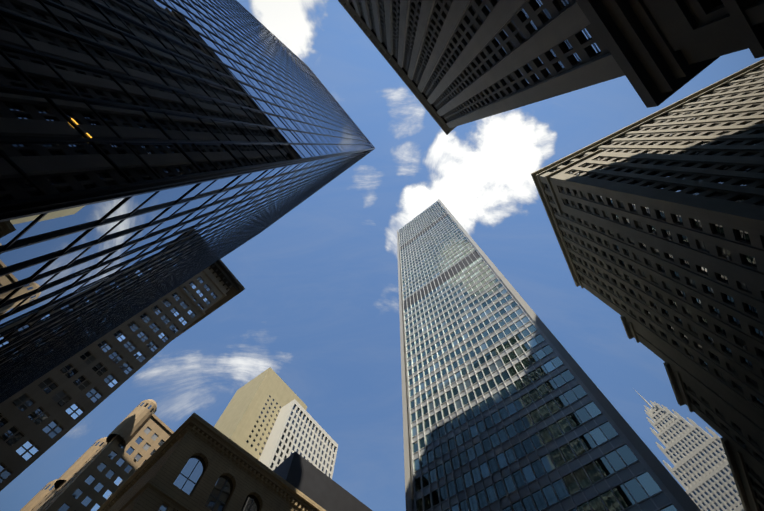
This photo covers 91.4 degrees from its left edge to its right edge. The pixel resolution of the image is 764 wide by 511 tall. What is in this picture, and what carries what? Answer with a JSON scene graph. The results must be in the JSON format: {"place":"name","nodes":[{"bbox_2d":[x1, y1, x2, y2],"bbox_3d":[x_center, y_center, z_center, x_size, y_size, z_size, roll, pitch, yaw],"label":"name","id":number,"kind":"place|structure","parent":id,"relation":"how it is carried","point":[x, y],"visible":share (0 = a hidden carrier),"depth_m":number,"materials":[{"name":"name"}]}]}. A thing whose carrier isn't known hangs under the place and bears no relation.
{"place":"outdoors","nodes":[
{"label":"outdoors","id":0,"kind":"place"},
{"bbox_2d":[0,0,763,510],"label":"sky","id":1,"kind":"structure","parent":0,"point":[318,306],"materials":[{"name":"blue"}]},
{"label":"pavements","id":2,"kind":"structure","parent":0,"visible":0},
{"bbox_2d":[20,399,173,510],"bbox_3d":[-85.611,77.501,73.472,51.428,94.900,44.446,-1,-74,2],"label":"building","id":3,"kind":"structure","parent":2,"relation":"on","point":[97,474],"depth_m":95.17,"materials":[{"name":"stone"}]},
{"bbox_2d":[0,259,244,490],"bbox_3d":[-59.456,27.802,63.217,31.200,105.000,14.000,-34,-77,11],"label":"building","id":4,"kind":"structure","parent":2,"relation":"on","point":[40,416],"depth_m":63.48,"materials":[{"name":"stone"}]},
{"bbox_2d":[0,0,374,402],"bbox_3d":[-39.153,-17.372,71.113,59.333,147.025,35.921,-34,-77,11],"label":"tower","id":5,"kind":"structure","parent":2,"relation":"on","point":[152,151],"depth_m":15.83,"materials":[{"name":"black glass"}]},
{"bbox_2d":[97,412,371,510],"bbox_3d":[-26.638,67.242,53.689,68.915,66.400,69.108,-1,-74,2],"label":"building","id":6,"kind":"structure","parent":2,"relation":"on","point":[194,461],"depth_m":64.97,"materials":[{"name":"stone"}]},
{"bbox_2d":[214,367,337,478],"bbox_3d":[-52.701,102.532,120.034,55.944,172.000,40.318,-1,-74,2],"label":"building","id":7,"kind":"structure","parent":2,"relation":"on","point":[268,420],"depth_m":172.77,"materials":[{"name":"concrete"}]},
{"bbox_2d":[397,199,700,510],"bbox_3d":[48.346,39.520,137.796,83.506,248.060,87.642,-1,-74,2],"label":"tower","id":8,"kind":"structure","parent":2,"relation":"on","point":[507,405],"depth_m":64.03,"materials":[{"name":"glass"}]},
{"bbox_2d":[338,0,763,134],"bbox_3d":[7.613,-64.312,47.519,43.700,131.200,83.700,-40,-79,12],"label":"tower","id":9,"kind":"structure","parent":2,"relation":"on","point":[454,63],"depth_m":36.58,"materials":[{"name":"stone"}]},
{"bbox_2d":[531,59,763,510],"bbox_3d":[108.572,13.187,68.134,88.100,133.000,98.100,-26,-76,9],"label":"block","id":10,"kind":"structure","parent":2,"relation":"on","point":[656,219],"depth_m":79.62,"materials":[{"name":"stone"}]},
{"bbox_2d":[636,391,743,510],"bbox_3d":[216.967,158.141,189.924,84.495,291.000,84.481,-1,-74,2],"label":"spire tower","id":11,"kind":"structure","parent":2,"relation":"on","point":[695,455],"depth_m":240.28,"materials":[{"name":"stone"}]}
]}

